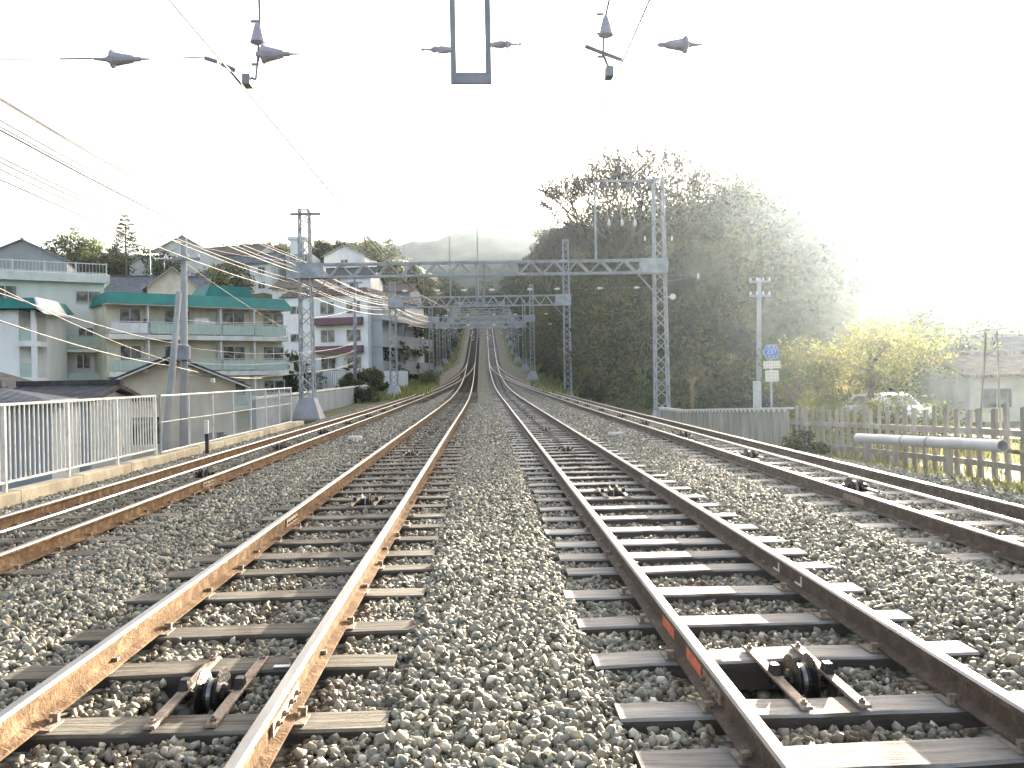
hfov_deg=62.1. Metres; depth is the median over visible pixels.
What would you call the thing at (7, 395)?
house
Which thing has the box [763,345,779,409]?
route sign
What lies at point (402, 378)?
white wall
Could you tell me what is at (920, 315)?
broadleaf tree
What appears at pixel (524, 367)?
overhead line gantry
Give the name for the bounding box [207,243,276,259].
house
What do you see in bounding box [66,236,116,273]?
broadleaf tree
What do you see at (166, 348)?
window
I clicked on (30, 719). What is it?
railway track
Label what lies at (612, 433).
marker block
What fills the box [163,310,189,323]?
window
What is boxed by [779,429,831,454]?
bush
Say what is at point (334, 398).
fence
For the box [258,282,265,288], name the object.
window
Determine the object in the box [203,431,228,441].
window
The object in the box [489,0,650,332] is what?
contact wire
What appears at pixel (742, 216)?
woods
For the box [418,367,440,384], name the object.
bush
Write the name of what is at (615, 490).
cable roller
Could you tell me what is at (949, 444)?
grey pipe
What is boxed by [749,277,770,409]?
utility pole
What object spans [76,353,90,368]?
window
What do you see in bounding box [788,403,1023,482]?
picket fence
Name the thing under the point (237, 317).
window
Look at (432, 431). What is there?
cable roller
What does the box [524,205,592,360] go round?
bare tree
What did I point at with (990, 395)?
window
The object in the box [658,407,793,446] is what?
plank wall
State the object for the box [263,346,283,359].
window
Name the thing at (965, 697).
railway track
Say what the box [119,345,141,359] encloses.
window
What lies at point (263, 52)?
overhead line gantry
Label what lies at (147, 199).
feeder wire
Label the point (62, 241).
broadleaf tree
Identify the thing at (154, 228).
feeder wire
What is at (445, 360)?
overhead line gantry
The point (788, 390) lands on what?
broadleaf tree
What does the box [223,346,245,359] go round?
window
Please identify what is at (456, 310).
overhead line gantry
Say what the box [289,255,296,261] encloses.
window
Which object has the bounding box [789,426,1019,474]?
grass
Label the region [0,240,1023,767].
ground
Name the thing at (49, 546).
railway track
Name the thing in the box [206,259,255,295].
broadleaf tree
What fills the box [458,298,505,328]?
overhead line gantry
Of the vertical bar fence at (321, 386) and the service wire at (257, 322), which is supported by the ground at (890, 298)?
the vertical bar fence at (321, 386)
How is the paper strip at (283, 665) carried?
on the railway track at (30, 719)
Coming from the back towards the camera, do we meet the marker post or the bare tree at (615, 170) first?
the bare tree at (615, 170)
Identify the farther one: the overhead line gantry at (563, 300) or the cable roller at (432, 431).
the overhead line gantry at (563, 300)
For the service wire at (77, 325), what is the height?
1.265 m
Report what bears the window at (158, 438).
in the house at (149, 379)
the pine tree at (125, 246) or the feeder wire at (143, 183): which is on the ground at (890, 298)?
the pine tree at (125, 246)
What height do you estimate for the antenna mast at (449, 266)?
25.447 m
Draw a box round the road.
[789,421,1019,438]
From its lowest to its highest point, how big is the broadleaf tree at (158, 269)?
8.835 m
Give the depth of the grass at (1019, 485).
12.69 m
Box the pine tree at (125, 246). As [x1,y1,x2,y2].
[107,215,142,274]
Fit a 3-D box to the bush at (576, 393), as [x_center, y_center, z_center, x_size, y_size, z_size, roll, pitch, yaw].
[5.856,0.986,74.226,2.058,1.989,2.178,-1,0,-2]
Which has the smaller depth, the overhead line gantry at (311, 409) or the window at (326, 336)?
the overhead line gantry at (311, 409)
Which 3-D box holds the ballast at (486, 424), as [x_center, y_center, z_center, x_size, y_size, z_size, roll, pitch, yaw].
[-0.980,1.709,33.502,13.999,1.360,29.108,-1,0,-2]
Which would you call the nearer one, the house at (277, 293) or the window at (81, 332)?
the window at (81, 332)
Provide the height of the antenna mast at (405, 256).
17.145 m
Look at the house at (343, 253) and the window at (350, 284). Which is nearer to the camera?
the window at (350, 284)
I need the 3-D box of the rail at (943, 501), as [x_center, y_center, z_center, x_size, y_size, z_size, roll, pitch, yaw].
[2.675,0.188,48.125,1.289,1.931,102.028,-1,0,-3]
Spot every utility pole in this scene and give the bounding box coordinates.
[162,292,181,450]
[164,238,200,446]
[347,278,362,379]
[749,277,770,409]
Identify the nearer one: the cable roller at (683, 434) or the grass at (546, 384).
the cable roller at (683, 434)
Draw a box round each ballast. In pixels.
[0,440,1023,551]
[0,526,1023,767]
[174,400,754,460]
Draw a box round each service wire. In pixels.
[0,169,303,261]
[0,288,170,361]
[0,293,181,344]
[0,320,256,378]
[187,264,306,339]
[188,309,351,322]
[188,351,351,364]
[188,363,351,377]
[193,343,351,353]
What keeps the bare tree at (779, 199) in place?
on the ground at (890, 298)
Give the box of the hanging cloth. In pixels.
[194,318,208,324]
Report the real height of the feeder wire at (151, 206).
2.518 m
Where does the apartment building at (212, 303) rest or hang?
on the ground at (890, 298)
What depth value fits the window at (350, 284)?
124.03 m
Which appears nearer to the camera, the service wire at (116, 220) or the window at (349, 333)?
the service wire at (116, 220)
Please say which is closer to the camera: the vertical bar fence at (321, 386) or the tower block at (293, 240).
the vertical bar fence at (321, 386)
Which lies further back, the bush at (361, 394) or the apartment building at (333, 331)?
the apartment building at (333, 331)
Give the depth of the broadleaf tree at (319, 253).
167.92 m
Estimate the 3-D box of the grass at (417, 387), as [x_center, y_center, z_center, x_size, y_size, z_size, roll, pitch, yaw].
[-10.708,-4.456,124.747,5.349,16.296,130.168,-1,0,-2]
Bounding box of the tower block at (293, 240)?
[286,236,320,278]
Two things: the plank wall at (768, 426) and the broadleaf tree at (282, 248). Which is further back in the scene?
the broadleaf tree at (282, 248)
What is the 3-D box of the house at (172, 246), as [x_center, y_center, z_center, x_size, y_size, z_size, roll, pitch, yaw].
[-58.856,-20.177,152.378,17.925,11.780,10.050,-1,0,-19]
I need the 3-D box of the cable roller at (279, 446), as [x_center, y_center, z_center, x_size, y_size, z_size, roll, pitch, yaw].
[-5.179,1.431,18.983,0.340,0.282,0.868,-1,1,-2]
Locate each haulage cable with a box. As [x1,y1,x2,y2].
[0,378,457,533]
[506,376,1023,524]
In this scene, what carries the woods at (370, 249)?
on the ground at (890, 298)
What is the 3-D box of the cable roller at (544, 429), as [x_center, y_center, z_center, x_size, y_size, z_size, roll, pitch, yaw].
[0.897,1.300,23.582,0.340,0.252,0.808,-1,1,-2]
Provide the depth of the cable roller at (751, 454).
15.21 m
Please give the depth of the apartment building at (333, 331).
86.59 m
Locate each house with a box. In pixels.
[0,237,79,272]
[0,372,30,388]
[0,382,88,491]
[13,379,143,471]
[104,275,211,292]
[110,350,250,458]
[127,234,227,282]
[142,265,199,294]
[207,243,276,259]
[221,252,286,294]
[268,279,340,313]
[321,244,379,267]
[326,267,385,290]
[383,283,423,302]
[901,351,1023,421]
[941,334,1023,351]
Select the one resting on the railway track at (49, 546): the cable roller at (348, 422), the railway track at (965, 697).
the cable roller at (348, 422)
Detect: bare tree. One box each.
[520,131,736,330]
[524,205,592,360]
[752,192,791,230]
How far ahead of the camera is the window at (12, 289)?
56.84 m
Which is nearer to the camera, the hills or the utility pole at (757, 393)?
the utility pole at (757, 393)
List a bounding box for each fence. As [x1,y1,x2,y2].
[159,387,291,454]
[251,385,369,429]
[306,370,366,391]
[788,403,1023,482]
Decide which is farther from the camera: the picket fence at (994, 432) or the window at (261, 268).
the window at (261, 268)
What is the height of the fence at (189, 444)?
1.428 m
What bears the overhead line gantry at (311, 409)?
on the ground at (890, 298)
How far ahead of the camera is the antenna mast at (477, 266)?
229.54 m
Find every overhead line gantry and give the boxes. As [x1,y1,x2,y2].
[0,0,1023,88]
[290,177,699,419]
[385,239,573,396]
[427,285,538,379]
[435,300,528,372]
[442,316,521,363]
[447,311,516,354]
[451,307,513,346]
[454,303,508,338]
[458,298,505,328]
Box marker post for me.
[204,420,208,453]
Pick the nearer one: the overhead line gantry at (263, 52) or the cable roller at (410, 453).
the overhead line gantry at (263, 52)
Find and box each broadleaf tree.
[40,225,101,273]
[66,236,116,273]
[83,247,136,274]
[139,249,187,275]
[191,266,232,285]
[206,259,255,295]
[271,244,285,251]
[312,240,333,262]
[326,239,351,253]
[756,330,845,427]
[785,303,967,430]
[872,297,989,364]
[944,299,1023,334]
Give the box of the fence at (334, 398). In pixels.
[251,385,369,429]
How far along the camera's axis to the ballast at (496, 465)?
10.57 m
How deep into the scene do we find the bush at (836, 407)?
22.14 m
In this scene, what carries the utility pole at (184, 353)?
on the ground at (890, 298)
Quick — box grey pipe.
[854,433,1023,473]
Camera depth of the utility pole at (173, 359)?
28.56 m
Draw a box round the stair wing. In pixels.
[0,297,73,380]
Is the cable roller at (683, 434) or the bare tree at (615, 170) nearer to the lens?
the cable roller at (683, 434)
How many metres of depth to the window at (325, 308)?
86.52 m
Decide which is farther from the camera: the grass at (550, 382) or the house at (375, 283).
the house at (375, 283)
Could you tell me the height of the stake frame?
2.260 m
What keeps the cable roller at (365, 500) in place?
on the railway track at (30, 719)
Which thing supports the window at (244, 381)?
in the apartment building at (212, 303)
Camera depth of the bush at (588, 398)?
60.11 m
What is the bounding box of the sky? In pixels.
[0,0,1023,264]
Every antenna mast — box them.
[405,232,406,280]
[449,224,450,313]
[477,228,479,312]
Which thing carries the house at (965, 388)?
on the ground at (890, 298)
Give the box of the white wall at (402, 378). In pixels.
[383,371,407,386]
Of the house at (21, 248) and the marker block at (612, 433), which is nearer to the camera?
the marker block at (612, 433)
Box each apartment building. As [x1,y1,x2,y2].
[0,259,109,379]
[89,285,293,433]
[279,287,432,395]
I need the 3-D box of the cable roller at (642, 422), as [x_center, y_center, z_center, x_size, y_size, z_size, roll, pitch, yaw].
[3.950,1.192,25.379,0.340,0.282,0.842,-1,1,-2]
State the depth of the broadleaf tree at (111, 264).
136.62 m
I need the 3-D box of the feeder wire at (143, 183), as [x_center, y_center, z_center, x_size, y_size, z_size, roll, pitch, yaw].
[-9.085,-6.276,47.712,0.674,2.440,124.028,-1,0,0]
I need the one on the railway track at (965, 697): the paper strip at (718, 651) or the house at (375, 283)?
the paper strip at (718, 651)
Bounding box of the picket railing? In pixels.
[0,394,157,492]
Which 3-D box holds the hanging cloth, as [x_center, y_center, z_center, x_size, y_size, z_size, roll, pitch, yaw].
[-21.931,-4.373,60.039,1.000,0.550,0.064,-1,0,-39]
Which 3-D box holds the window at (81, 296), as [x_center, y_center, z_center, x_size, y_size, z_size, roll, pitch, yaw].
[-29.574,-6.073,59.339,1.600,0.850,0.110,-1,0,-31]
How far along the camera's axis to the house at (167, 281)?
90.71 m
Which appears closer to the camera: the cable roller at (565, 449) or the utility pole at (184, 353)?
the cable roller at (565, 449)
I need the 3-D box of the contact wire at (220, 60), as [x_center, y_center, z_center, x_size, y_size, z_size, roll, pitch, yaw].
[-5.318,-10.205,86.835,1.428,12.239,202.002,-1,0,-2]
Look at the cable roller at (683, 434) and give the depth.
20.29 m
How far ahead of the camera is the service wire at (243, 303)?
33.61 m
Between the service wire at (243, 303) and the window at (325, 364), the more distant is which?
the window at (325, 364)
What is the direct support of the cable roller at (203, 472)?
on the railway track at (49, 546)
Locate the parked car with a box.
[844,392,938,425]
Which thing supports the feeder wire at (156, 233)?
attached to the overhead line gantry at (311, 409)
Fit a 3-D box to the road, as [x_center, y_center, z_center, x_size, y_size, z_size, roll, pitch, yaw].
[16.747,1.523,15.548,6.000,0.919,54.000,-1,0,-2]
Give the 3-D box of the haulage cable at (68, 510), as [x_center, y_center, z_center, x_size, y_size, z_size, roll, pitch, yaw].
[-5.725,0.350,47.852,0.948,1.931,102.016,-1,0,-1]
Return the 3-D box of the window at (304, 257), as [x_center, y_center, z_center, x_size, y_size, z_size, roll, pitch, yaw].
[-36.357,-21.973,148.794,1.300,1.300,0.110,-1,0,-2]
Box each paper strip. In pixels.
[273,664,290,667]
[708,650,725,653]
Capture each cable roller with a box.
[142,654,268,729]
[186,466,221,478]
[269,442,290,449]
[315,428,330,433]
[342,420,352,424]
[348,493,382,506]
[401,449,419,455]
[424,429,437,433]
[538,426,550,430]
[556,445,574,451]
[596,485,630,497]
[637,419,651,424]
[674,430,693,436]
[735,448,765,458]
[743,642,871,709]
[831,477,882,492]
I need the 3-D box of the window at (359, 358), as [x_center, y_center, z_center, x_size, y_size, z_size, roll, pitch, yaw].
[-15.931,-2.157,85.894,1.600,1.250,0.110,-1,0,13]
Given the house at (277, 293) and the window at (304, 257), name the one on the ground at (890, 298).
the house at (277, 293)
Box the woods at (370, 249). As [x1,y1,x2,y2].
[59,226,687,395]
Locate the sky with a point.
(923, 142)
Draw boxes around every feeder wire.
[0,99,435,324]
[0,120,426,320]
[0,126,427,320]
[0,129,434,327]
[0,156,418,322]
[0,162,430,328]
[0,179,436,333]
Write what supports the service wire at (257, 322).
attached to the utility pole at (184, 353)
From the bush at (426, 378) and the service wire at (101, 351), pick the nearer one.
the service wire at (101, 351)
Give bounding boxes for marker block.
[348,436,361,440]
[608,432,621,435]
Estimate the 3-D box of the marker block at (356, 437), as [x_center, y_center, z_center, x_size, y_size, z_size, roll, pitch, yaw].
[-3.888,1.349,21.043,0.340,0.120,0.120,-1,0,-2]
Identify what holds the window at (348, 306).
in the apartment building at (333, 331)
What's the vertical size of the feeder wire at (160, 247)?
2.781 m
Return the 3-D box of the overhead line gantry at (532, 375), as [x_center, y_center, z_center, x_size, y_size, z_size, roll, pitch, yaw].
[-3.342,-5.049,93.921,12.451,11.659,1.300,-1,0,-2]
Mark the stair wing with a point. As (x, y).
(28, 355)
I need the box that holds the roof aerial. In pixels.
[142,253,158,276]
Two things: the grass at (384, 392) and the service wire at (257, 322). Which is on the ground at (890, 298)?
the grass at (384, 392)
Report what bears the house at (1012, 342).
on the ground at (890, 298)
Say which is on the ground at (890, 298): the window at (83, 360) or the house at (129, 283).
the house at (129, 283)
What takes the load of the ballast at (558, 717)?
on the ground at (890, 298)
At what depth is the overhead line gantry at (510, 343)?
151.69 m
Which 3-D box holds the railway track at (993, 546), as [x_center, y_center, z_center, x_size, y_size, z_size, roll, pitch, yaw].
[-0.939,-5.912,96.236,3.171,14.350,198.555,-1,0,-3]
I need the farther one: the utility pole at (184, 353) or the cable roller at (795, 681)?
the utility pole at (184, 353)
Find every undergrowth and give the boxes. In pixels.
[329,317,647,403]
[606,326,912,420]
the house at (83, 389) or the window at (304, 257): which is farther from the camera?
the window at (304, 257)
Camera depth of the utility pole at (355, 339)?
65.52 m
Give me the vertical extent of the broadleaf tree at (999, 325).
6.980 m
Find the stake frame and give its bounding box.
[976,326,1016,476]
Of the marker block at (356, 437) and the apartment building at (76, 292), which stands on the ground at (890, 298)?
the apartment building at (76, 292)
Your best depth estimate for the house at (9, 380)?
35.48 m
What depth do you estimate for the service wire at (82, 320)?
20.04 m
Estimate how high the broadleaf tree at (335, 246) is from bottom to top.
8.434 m
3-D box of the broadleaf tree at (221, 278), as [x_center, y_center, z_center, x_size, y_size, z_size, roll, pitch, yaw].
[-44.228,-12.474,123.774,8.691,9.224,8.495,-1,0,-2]
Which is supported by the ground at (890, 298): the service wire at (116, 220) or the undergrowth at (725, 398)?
the undergrowth at (725, 398)
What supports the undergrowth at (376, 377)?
on the ground at (890, 298)
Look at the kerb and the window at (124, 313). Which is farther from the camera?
the window at (124, 313)
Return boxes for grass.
[366,378,420,400]
[370,329,464,400]
[503,328,572,395]
[535,366,652,415]
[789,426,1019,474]
[802,451,1023,493]
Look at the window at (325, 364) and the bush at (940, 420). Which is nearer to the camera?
the bush at (940, 420)
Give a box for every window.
[0,285,16,297]
[75,290,100,302]
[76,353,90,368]
[78,327,93,335]
[119,308,140,322]
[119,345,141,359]
[132,416,159,446]
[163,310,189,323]
[164,346,170,356]
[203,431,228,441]
[222,312,244,328]
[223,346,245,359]
[236,380,245,394]
[258,267,264,273]
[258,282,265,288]
[262,313,283,326]
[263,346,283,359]
[263,380,284,393]
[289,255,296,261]
[290,306,300,314]
[290,334,303,341]
[302,255,307,261]
[320,301,334,314]
[320,329,334,342]
[321,356,335,369]
[346,301,360,313]
[346,329,360,341]
[347,356,361,368]
[349,283,358,287]
[981,387,1012,408]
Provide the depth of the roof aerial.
96.66 m
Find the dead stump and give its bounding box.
[688,376,697,410]
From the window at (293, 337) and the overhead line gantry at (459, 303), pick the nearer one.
the window at (293, 337)
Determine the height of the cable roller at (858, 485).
0.282 m
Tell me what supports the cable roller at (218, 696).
on the railway track at (30, 719)
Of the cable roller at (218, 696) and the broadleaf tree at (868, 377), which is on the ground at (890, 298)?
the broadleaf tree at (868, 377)
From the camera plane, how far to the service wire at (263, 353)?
34.74 m
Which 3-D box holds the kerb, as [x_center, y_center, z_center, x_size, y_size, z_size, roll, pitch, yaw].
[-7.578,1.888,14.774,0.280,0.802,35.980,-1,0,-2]
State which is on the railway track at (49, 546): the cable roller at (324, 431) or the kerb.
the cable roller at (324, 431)
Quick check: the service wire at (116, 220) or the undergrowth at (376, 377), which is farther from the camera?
the undergrowth at (376, 377)
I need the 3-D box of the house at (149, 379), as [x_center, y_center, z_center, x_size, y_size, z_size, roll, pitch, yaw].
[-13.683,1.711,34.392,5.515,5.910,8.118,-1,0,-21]
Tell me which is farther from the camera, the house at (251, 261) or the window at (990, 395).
the house at (251, 261)
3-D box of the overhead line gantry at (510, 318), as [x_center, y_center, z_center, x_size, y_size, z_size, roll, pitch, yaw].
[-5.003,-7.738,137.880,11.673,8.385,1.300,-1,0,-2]
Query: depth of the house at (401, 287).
151.09 m
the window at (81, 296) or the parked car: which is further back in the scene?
the window at (81, 296)
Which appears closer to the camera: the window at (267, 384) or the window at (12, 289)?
the window at (12, 289)
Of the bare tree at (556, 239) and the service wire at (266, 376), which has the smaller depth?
the service wire at (266, 376)
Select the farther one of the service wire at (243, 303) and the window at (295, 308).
the window at (295, 308)
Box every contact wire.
[169,0,473,332]
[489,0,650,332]
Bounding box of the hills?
[130,223,1023,301]
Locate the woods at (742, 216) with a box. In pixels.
[501,142,1014,408]
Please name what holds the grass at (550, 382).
on the ground at (890, 298)
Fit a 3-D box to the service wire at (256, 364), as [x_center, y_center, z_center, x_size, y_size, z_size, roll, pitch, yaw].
[-10.918,-1.694,48.169,2.968,1.761,35.004,-1,0,-2]
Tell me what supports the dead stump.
on the ground at (890, 298)
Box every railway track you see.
[0,326,479,596]
[0,326,479,767]
[485,328,1023,584]
[485,328,1023,767]
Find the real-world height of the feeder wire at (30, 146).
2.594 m
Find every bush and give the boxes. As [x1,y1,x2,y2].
[354,384,380,402]
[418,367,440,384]
[573,384,589,397]
[582,396,598,402]
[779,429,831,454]
[782,386,907,446]
[850,390,985,451]
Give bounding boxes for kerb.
[0,421,303,508]

